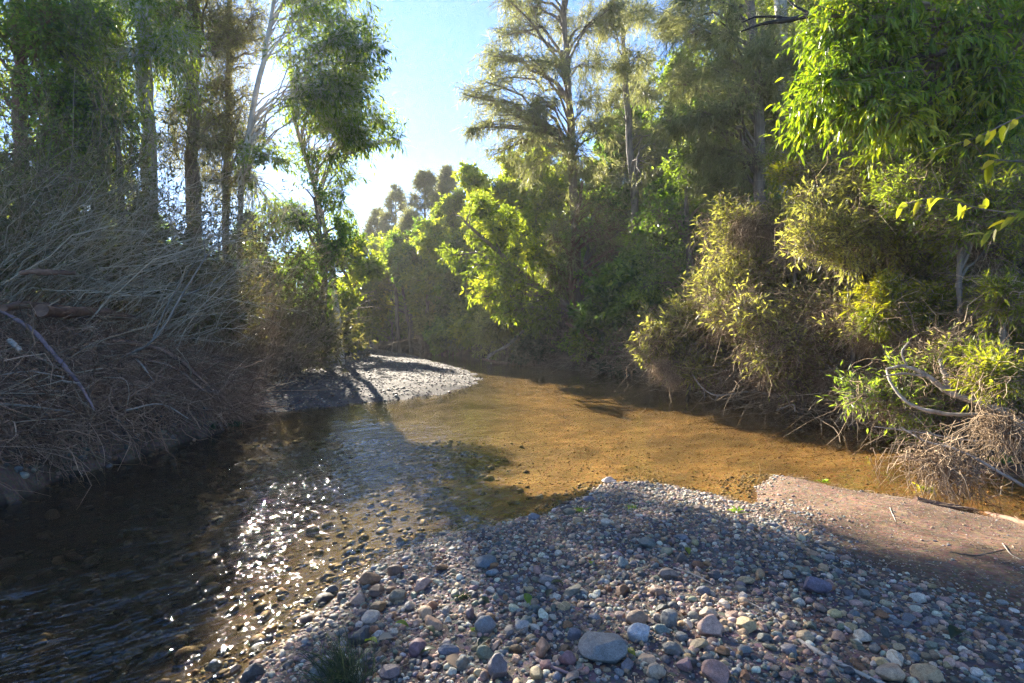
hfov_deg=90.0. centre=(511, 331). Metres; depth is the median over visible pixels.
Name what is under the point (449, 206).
wattle tree
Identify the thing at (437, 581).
stone
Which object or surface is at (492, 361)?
driftwood log
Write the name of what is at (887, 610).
stone
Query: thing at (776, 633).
stone
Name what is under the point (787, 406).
dead twig
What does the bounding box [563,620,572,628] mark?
stone
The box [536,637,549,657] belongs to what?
stone
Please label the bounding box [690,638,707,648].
stone
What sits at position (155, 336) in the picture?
dead sapling
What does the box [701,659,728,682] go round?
stone
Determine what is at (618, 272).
understorey bush
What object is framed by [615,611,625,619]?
stone
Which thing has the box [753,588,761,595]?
stone
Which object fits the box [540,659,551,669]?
stone
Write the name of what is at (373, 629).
stone
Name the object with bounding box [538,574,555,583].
stone
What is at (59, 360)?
fallen branch
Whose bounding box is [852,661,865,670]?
stone
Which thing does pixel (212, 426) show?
weed sprig
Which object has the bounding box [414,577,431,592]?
stone
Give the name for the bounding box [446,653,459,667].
fallen leaf
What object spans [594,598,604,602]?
stone
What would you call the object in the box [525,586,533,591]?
stone
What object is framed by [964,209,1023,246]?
leafy spray
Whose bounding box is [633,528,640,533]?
stone
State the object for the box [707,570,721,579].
stone
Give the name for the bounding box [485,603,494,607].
stone
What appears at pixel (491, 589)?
stone
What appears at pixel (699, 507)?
stone
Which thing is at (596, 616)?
stone
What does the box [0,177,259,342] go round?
wiry shrub
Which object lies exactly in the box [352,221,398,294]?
tree
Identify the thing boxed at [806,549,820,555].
stone
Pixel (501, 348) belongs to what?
driftwood log
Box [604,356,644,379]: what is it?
sedge clump
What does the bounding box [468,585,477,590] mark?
stone
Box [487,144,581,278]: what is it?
leafy tree
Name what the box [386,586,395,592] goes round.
stone
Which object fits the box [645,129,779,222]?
leafy tree
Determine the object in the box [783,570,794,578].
stone
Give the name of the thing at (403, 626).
stone
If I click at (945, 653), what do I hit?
stone
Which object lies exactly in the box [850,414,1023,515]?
debris clump
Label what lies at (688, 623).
stone
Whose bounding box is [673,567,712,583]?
stick
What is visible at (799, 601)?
stone
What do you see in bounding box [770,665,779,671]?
stone
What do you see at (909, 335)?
debris clump
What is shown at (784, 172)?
bottlebrush bush
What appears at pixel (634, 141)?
casuarina tree
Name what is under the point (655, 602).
stone
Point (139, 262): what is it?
wiry shrub
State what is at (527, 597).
fallen leaf
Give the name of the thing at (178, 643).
streambed cobbles
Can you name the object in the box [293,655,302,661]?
stone
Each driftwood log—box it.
[482,358,512,363]
[486,328,524,359]
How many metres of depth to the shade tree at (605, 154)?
28.93 m
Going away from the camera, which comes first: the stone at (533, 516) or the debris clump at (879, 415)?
the stone at (533, 516)
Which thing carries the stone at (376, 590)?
on the ground
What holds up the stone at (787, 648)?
on the ground
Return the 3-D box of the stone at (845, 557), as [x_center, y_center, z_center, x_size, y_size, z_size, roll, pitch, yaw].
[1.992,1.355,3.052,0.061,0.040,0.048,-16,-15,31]
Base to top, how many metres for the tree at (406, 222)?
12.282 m
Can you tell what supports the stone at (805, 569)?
on the ground
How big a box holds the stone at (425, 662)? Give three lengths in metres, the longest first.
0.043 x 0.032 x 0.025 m
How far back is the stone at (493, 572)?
3.01 m
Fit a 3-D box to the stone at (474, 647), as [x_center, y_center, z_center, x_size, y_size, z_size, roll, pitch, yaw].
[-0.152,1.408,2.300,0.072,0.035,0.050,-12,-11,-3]
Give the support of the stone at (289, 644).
on the ground
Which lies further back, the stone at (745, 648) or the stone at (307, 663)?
the stone at (307, 663)
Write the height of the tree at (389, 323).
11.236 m
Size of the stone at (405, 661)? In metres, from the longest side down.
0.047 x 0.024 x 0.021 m
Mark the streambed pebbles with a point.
(709, 484)
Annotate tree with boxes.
[0,0,122,297]
[0,0,157,264]
[44,0,229,305]
[46,130,165,303]
[118,0,259,310]
[167,0,288,312]
[220,0,402,325]
[229,208,279,264]
[248,150,370,363]
[261,26,416,363]
[282,226,388,350]
[336,266,386,346]
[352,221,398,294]
[362,204,391,242]
[363,231,401,341]
[365,247,397,348]
[371,226,429,351]
[374,178,412,319]
[378,292,419,338]
[381,231,421,351]
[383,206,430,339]
[390,299,437,338]
[398,215,463,353]
[401,164,442,301]
[402,215,444,352]
[419,187,487,268]
[427,162,458,304]
[433,186,578,342]
[433,229,477,316]
[433,262,490,348]
[449,0,638,309]
[451,158,534,279]
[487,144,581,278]
[511,132,564,285]
[524,175,590,276]
[532,163,647,322]
[550,184,654,303]
[561,96,686,272]
[588,0,682,246]
[594,65,658,260]
[622,171,748,315]
[624,45,695,268]
[639,0,821,279]
[642,41,778,281]
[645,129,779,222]
[681,0,791,82]
[728,0,829,219]
[731,0,869,202]
[740,0,1023,184]
[853,83,1023,454]
[925,0,1023,109]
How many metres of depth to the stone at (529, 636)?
2.32 m
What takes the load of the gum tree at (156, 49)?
on the ground
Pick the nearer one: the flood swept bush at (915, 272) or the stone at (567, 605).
the stone at (567, 605)
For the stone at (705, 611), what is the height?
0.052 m
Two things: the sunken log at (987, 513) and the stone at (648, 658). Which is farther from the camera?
the sunken log at (987, 513)
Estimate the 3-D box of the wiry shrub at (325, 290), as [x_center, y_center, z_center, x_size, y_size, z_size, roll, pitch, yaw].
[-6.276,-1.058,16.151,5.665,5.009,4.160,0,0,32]
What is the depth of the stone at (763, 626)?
2.31 m
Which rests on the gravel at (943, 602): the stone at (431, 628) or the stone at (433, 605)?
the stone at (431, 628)
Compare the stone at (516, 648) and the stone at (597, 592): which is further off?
the stone at (597, 592)
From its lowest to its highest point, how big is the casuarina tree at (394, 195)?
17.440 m
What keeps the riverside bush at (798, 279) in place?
on the ground
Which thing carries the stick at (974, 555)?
on the ground
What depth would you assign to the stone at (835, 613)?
2.40 m
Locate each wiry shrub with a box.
[0,1,278,340]
[0,42,214,296]
[0,47,258,326]
[0,82,204,294]
[0,100,155,334]
[0,108,271,319]
[0,127,313,331]
[0,139,301,348]
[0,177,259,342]
[3,89,234,304]
[61,44,349,357]
[99,175,279,353]
[102,133,301,357]
[124,218,326,383]
[128,125,339,357]
[203,259,370,383]
[243,212,422,375]
[246,290,378,372]
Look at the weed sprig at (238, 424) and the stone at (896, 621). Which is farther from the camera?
the weed sprig at (238, 424)
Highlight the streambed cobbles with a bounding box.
[0,422,533,682]
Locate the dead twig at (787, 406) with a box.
[776,404,795,411]
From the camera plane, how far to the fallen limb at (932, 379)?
6.29 m
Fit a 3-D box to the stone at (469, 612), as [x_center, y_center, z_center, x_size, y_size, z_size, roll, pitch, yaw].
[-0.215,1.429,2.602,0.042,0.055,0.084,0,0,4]
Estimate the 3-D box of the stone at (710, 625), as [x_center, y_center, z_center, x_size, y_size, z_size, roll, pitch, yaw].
[0.891,1.320,2.294,0.122,0.081,0.106,-10,6,7]
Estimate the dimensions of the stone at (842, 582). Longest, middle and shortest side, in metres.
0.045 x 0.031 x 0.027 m
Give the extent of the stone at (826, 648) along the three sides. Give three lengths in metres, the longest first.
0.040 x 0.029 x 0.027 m
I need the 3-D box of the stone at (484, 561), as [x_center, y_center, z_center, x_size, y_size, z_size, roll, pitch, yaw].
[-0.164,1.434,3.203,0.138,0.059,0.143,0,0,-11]
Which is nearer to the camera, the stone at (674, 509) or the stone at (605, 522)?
the stone at (605, 522)
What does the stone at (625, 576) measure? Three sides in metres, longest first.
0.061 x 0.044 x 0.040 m
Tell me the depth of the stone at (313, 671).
2.20 m
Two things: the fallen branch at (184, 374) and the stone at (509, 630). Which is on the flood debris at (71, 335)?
the fallen branch at (184, 374)
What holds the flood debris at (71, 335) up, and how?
on the ground
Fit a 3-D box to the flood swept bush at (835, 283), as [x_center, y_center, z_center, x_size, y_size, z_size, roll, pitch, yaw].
[7.063,-1.752,9.559,4.706,5.451,4.670,0,0,0]
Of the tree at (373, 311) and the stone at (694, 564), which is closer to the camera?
the stone at (694, 564)
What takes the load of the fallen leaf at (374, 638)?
on the gravel at (943, 602)
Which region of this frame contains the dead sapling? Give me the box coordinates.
[112,224,233,362]
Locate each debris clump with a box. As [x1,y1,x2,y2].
[639,353,682,388]
[656,371,686,394]
[705,356,746,398]
[710,202,775,261]
[749,217,792,266]
[753,363,790,389]
[764,236,820,280]
[788,301,848,351]
[793,357,865,414]
[830,314,899,366]
[832,368,944,439]
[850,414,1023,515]
[862,329,937,369]
[871,224,926,269]
[909,234,1023,296]
[929,391,1023,480]
[931,302,1019,358]
[952,271,1023,334]
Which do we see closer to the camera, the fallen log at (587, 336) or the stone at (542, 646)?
the stone at (542, 646)
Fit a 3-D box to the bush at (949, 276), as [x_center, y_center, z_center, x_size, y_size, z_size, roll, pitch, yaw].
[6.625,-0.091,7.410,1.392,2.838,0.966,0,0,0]
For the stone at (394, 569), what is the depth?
3.20 m
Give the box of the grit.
[237,476,1023,682]
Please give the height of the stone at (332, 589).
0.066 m
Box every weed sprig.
[208,423,216,429]
[226,420,245,427]
[453,590,470,599]
[574,506,592,512]
[728,505,748,512]
[812,478,829,482]
[909,481,936,493]
[987,452,1013,463]
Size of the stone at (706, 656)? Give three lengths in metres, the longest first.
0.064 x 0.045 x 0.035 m
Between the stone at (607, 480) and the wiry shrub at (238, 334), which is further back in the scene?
the wiry shrub at (238, 334)
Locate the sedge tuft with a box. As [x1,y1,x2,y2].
[277,617,412,682]
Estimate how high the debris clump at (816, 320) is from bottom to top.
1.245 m
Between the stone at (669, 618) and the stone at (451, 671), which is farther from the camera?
the stone at (669, 618)
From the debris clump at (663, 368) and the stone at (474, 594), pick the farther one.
the debris clump at (663, 368)
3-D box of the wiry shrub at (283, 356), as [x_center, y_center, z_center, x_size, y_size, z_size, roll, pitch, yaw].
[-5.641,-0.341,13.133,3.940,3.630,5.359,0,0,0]
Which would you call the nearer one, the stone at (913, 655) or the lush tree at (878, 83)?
the stone at (913, 655)
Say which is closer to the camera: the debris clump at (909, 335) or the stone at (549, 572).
the stone at (549, 572)
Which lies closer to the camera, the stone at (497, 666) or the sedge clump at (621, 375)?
the stone at (497, 666)
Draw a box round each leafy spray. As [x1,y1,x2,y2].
[896,197,1013,219]
[915,109,1023,159]
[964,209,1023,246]
[981,154,1023,184]
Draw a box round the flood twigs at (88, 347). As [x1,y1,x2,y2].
[0,197,323,474]
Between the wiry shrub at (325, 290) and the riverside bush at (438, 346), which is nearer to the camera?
the wiry shrub at (325, 290)
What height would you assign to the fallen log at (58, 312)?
0.217 m
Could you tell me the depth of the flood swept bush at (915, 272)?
8.11 m
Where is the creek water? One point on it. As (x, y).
(474, 364)
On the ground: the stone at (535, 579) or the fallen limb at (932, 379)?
the stone at (535, 579)
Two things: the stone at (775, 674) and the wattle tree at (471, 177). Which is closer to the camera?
the stone at (775, 674)
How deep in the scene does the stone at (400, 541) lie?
3.93 m
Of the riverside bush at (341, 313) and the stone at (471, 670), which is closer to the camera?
the stone at (471, 670)
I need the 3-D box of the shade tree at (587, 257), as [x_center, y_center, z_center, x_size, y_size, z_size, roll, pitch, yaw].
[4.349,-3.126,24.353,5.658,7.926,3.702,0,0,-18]
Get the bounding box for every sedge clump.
[557,337,606,359]
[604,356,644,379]
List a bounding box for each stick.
[0,403,68,411]
[2,371,64,377]
[126,403,187,417]
[136,359,153,380]
[532,655,581,678]
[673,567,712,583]
[736,596,786,631]
[798,638,884,682]
[901,601,945,633]
[949,549,1005,555]
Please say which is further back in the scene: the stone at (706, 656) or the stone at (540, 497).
the stone at (540, 497)
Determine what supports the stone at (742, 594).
on the ground
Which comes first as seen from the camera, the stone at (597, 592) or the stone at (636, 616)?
the stone at (636, 616)
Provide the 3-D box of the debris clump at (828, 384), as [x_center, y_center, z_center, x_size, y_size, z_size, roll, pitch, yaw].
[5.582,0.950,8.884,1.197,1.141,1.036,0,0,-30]
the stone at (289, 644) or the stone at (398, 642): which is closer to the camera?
the stone at (398, 642)
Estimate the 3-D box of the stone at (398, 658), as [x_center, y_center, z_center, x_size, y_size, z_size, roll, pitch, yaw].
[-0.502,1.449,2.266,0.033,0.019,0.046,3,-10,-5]
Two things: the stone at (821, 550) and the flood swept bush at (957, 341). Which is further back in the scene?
the flood swept bush at (957, 341)
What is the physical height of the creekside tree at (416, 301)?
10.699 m
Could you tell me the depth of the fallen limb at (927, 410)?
6.04 m
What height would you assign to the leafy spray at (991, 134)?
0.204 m
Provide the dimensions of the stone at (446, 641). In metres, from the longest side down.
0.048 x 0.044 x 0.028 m
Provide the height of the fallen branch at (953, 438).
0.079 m
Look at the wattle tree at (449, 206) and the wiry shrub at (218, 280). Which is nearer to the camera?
the wiry shrub at (218, 280)
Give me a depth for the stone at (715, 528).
3.51 m
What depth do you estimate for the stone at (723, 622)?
2.35 m
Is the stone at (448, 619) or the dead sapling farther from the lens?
the dead sapling
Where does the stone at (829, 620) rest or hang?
on the ground
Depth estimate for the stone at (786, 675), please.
1.98 m
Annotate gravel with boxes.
[0,372,272,486]
[175,473,1023,682]
[241,347,482,415]
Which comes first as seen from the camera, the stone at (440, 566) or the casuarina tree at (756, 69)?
the stone at (440, 566)
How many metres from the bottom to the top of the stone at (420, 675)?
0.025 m
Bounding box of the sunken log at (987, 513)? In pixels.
[913,496,1023,524]
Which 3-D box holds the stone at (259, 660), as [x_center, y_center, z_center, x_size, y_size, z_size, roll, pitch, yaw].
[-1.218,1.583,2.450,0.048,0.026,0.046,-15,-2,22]
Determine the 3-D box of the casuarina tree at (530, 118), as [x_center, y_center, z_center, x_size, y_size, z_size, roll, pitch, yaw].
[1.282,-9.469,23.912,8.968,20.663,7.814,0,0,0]
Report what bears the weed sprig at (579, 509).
on the ground
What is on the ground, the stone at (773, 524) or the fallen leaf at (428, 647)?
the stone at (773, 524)
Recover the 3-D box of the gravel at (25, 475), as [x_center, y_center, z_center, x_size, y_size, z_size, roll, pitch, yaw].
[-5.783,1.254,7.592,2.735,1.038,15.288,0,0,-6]
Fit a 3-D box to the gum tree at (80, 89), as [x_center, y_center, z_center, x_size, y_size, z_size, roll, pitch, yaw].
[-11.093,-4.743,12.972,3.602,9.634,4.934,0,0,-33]
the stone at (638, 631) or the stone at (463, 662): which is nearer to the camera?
the stone at (463, 662)
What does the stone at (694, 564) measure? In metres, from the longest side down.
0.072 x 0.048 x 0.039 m
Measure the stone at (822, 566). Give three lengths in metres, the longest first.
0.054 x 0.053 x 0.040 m
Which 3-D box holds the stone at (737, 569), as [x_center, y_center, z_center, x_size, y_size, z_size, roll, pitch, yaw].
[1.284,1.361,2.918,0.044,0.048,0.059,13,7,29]
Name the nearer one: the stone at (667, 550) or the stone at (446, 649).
the stone at (446, 649)
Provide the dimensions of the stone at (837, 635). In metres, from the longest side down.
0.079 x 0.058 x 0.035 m
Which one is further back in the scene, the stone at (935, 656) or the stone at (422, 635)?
the stone at (422, 635)
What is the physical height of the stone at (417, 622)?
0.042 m
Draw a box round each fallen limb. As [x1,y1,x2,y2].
[884,341,1023,431]
[885,370,1001,416]
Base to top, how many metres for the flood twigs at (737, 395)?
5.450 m
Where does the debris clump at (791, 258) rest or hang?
in the flood swept bush at (835, 283)
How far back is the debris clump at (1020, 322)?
6.65 m
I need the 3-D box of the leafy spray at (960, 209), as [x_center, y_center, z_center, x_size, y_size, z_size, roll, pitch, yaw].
[3.634,-1.002,4.200,0.951,0.208,0.159,0,0,8]
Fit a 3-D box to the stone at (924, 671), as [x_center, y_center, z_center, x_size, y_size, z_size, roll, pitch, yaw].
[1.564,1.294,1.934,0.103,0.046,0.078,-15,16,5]
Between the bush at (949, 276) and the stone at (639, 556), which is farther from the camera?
the bush at (949, 276)
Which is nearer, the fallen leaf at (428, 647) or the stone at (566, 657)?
the stone at (566, 657)
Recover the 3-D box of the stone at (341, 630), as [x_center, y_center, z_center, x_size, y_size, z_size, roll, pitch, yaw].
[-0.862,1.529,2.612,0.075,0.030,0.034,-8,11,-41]
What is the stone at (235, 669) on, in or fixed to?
on the ground
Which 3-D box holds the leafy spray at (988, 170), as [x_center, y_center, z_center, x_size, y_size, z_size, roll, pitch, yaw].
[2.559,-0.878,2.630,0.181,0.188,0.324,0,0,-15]
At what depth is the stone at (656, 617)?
2.41 m
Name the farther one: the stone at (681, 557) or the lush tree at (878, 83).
the lush tree at (878, 83)
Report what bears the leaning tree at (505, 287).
on the ground
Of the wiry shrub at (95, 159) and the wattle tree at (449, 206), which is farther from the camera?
the wattle tree at (449, 206)
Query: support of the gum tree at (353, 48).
on the ground
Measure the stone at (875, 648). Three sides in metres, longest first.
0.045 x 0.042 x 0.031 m
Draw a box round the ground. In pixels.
[0,291,1023,682]
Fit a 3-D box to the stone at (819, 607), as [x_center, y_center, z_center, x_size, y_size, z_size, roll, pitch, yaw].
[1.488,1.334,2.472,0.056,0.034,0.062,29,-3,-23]
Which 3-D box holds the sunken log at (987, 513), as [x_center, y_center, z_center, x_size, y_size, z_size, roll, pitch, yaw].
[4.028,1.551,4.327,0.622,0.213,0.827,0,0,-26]
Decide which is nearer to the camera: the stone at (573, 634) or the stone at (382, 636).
the stone at (573, 634)
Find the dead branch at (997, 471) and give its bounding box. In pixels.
[900,427,1023,487]
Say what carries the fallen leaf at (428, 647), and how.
on the gravel at (943, 602)
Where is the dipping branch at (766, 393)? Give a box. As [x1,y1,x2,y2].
[692,374,788,400]
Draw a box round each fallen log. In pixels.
[0,301,65,310]
[18,268,75,275]
[33,304,154,321]
[565,322,593,341]
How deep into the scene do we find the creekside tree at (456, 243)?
34.70 m
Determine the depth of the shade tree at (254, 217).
36.85 m
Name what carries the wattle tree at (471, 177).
on the ground
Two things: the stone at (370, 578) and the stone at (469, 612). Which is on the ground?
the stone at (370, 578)
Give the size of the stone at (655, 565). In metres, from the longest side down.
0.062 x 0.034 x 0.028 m
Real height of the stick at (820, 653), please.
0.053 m
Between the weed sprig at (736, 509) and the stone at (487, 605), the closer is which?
the stone at (487, 605)
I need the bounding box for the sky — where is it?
[0,0,717,287]
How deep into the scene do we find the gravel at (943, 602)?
2.73 m
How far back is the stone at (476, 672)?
2.07 m
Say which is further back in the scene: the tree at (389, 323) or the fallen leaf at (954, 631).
the tree at (389, 323)
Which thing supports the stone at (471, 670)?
on the ground
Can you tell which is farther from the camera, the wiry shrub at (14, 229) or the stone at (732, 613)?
the wiry shrub at (14, 229)
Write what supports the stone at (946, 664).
on the ground
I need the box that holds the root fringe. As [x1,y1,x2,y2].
[0,325,296,485]
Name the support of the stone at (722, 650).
on the ground
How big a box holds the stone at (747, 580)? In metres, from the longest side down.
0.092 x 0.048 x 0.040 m
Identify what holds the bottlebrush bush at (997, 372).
on the ground
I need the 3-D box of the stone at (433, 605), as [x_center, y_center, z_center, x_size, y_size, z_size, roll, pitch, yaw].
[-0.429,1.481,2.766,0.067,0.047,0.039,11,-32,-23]
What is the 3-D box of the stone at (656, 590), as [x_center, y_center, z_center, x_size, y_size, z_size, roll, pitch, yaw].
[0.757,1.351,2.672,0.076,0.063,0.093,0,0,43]
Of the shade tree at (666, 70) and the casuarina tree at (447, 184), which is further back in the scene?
the casuarina tree at (447, 184)
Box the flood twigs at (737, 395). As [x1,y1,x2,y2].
[461,248,1023,482]
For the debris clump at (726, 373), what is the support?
on the flood debris at (645, 374)
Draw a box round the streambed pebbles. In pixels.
[392,398,1023,541]
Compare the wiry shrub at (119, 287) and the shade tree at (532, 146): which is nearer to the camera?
the wiry shrub at (119, 287)
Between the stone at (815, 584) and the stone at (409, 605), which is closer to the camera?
the stone at (815, 584)
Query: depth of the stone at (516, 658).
2.15 m
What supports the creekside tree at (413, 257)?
on the ground
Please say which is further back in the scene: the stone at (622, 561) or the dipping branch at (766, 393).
the dipping branch at (766, 393)
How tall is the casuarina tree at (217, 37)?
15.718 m
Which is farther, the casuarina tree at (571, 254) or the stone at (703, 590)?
the casuarina tree at (571, 254)
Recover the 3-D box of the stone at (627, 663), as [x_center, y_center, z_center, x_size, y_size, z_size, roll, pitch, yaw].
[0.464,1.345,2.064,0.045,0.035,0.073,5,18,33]
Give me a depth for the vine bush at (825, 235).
8.00 m
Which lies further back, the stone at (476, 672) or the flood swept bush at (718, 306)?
the flood swept bush at (718, 306)
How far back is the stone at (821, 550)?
3.17 m
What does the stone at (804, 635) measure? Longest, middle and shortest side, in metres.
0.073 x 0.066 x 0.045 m
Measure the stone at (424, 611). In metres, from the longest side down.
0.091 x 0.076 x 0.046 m
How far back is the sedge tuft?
2.16 m
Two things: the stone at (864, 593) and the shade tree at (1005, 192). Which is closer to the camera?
the stone at (864, 593)
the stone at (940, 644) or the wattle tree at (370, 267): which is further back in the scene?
the wattle tree at (370, 267)
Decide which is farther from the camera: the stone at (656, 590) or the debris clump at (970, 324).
the debris clump at (970, 324)
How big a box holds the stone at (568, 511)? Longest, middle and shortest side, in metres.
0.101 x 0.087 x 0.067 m
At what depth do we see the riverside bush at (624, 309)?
19.01 m
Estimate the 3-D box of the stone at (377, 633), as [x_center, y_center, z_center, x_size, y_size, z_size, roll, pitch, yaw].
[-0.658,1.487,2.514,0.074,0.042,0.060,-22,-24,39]
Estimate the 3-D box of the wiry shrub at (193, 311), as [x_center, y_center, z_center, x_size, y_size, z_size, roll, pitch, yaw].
[-5.389,-1.316,9.499,3.604,4.117,3.126,0,0,41]
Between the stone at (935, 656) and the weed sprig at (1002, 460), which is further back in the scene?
the weed sprig at (1002, 460)
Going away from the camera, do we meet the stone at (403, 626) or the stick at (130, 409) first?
the stone at (403, 626)
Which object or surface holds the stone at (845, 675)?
on the ground
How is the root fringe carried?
on the ground
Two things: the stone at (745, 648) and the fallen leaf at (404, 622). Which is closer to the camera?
the stone at (745, 648)
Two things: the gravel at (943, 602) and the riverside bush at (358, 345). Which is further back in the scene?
the riverside bush at (358, 345)
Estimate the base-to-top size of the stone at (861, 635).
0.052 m
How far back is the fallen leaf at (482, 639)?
2.31 m
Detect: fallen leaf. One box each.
[365,636,377,642]
[396,620,408,626]
[418,645,435,655]
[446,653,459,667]
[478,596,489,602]
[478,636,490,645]
[524,593,531,604]
[545,589,552,597]
[628,647,635,655]
[948,625,964,638]
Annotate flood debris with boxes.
[0,268,316,508]
[500,238,1023,465]
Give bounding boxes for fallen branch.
[0,310,95,409]
[6,338,21,351]
[111,338,214,391]
[128,354,219,401]
[875,426,990,441]
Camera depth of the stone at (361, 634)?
2.47 m
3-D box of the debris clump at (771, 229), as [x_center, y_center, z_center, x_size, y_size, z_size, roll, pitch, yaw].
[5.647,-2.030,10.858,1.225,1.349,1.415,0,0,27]
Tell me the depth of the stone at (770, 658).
2.07 m
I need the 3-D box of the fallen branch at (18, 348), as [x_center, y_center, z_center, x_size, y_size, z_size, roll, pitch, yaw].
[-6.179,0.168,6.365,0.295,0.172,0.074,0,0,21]
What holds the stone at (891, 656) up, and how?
on the ground
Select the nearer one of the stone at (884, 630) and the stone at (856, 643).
the stone at (856, 643)
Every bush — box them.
[233,242,307,327]
[294,296,358,353]
[342,310,363,351]
[421,314,474,355]
[444,291,493,349]
[466,299,532,360]
[533,249,597,321]
[551,301,612,363]
[566,226,672,368]
[584,232,656,300]
[600,271,672,353]
[610,272,755,401]
[650,252,841,412]
[651,211,722,291]
[661,180,821,378]
[676,180,792,302]
[689,257,886,435]
[721,141,947,429]
[746,99,854,293]
[761,132,928,364]
[767,261,879,299]
[778,276,963,423]
[779,326,986,452]
[820,239,978,433]
[855,143,1023,304]
[861,300,1023,449]
[874,255,1023,458]
[917,236,1023,420]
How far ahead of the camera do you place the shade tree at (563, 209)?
34.71 m
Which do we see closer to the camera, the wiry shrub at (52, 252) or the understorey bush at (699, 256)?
the wiry shrub at (52, 252)
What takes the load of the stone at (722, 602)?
on the ground
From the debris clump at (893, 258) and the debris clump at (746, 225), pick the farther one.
the debris clump at (746, 225)
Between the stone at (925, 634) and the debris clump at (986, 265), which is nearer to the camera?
the stone at (925, 634)
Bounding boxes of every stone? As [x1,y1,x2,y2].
[204,659,221,671]
[229,664,241,675]
[240,662,264,682]
[253,658,261,663]
[261,625,276,633]
[285,641,294,647]
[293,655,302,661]
[302,661,312,669]
[307,660,335,677]
[326,585,338,593]
[329,613,337,619]
[336,627,348,635]
[337,591,345,599]
[348,627,369,645]
[349,592,364,604]
[350,665,361,681]
[355,609,366,615]
[355,621,362,626]
[359,572,380,584]
[361,609,380,623]
[368,584,384,597]
[369,601,386,611]
[369,626,379,633]
[371,630,383,638]
[377,632,393,639]
[379,664,400,679]
[380,644,387,652]
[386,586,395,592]
[387,564,402,576]
[388,628,397,634]
[389,589,404,602]
[395,640,401,645]
[395,656,401,661]
[396,537,404,546]
[399,622,412,629]
[403,657,407,666]
[404,601,414,609]
[409,638,425,657]
[411,591,416,598]
[413,618,421,626]
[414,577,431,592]
[417,672,423,679]
[418,605,431,618]
[419,632,428,638]
[421,659,428,668]
[425,615,442,630]
[426,625,434,632]
[427,601,438,609]
[430,661,439,669]
[434,579,443,584]
[436,563,447,569]
[438,644,458,655]
[441,606,449,615]
[442,638,450,643]
[445,536,453,541]
[445,616,451,622]
[447,667,456,675]
[455,656,469,670]
[465,607,473,618]
[467,667,475,673]
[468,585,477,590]
[471,580,478,585]
[471,591,477,598]
[471,641,485,650]
[473,669,482,677]
[474,615,495,633]
[475,554,495,567]
[476,645,493,659]
[485,569,498,575]
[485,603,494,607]
[486,586,494,592]
[487,653,506,679]
[491,639,499,649]
[503,624,515,637]
[508,603,518,612]
[509,644,522,653]
[512,654,520,663]
[515,619,528,633]
[522,616,531,622]
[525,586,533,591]
[526,634,535,640]
[528,513,539,520]
[530,666,541,678]
[532,577,538,582]
[533,565,540,574]
[535,494,543,499]
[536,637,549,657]
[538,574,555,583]
[538,608,548,619]
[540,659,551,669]
[546,570,552,575]
[546,633,553,639]
[549,593,560,599]
[558,601,570,610]
[558,644,570,651]
[558,650,575,665]
[563,508,575,514]
[563,584,580,597]
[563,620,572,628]
[565,669,578,681]
[567,627,580,641]
[573,517,582,523]
[578,631,627,663]
[583,496,593,501]
[588,613,600,620]
[591,589,600,598]
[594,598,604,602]
[601,477,615,483]
[601,518,611,525]
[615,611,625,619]
[616,584,628,596]
[618,556,627,566]
[621,572,628,579]
[621,657,633,669]
[626,610,647,623]
[627,534,638,538]
[627,623,649,642]
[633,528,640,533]
[634,554,644,559]
[638,537,655,547]
[638,653,655,663]
[646,662,665,678]
[648,599,657,604]
[649,584,664,595]
[651,562,658,568]
[653,613,660,621]
[654,624,670,633]
[656,604,668,610]
[657,568,678,578]
[659,547,672,554]
[660,608,677,627]
[663,641,682,654]
[672,507,681,512]
[674,534,688,540]
[675,631,687,641]
[675,657,692,671]
[676,552,687,562]
[684,619,692,628]
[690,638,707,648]
[691,539,698,545]
[691,561,703,567]
[694,504,707,511]
[695,586,710,594]
[697,614,724,636]
[699,606,717,617]
[699,653,714,661]
[701,593,709,601]
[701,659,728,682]
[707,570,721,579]
[711,525,719,531]
[715,646,730,655]
[718,599,729,609]
[719,619,727,625]
[725,610,738,617]
[733,566,741,573]
[736,616,756,632]
[737,576,754,583]
[738,591,747,598]
[738,644,752,652]
[740,669,750,680]
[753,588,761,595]
[755,568,764,578]
[757,633,771,641]
[758,621,768,632]
[762,643,776,650]
[764,654,776,664]
[767,522,778,526]
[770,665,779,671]
[771,631,783,639]
[772,670,778,677]
[779,671,792,680]
[781,615,789,619]
[781,643,796,654]
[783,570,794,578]
[783,620,795,628]
[793,597,805,605]
[796,630,814,641]
[797,534,805,540]
[800,566,810,573]
[802,576,831,593]
[804,667,813,673]
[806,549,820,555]
[807,621,816,629]
[810,555,822,562]
[814,603,825,612]
[816,548,827,552]
[818,563,828,570]
[822,645,832,651]
[823,617,835,624]
[823,658,835,667]
[827,609,841,617]
[831,630,846,641]
[838,580,845,584]
[839,674,850,679]
[840,555,851,561]
[844,622,857,630]
[849,599,863,607]
[850,639,864,650]
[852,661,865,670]
[853,629,871,641]
[858,589,870,598]
[868,644,880,653]
[873,610,889,618]
[874,657,888,665]
[875,663,905,680]
[879,625,889,637]
[881,607,892,613]
[886,649,903,666]
[892,606,904,612]
[892,619,901,625]
[893,643,905,650]
[902,612,916,622]
[908,650,919,661]
[909,592,926,602]
[909,604,922,612]
[909,663,943,682]
[920,632,931,637]
[922,616,937,624]
[924,641,937,649]
[929,649,939,659]
[938,642,947,648]
[939,649,951,655]
[943,661,952,668]

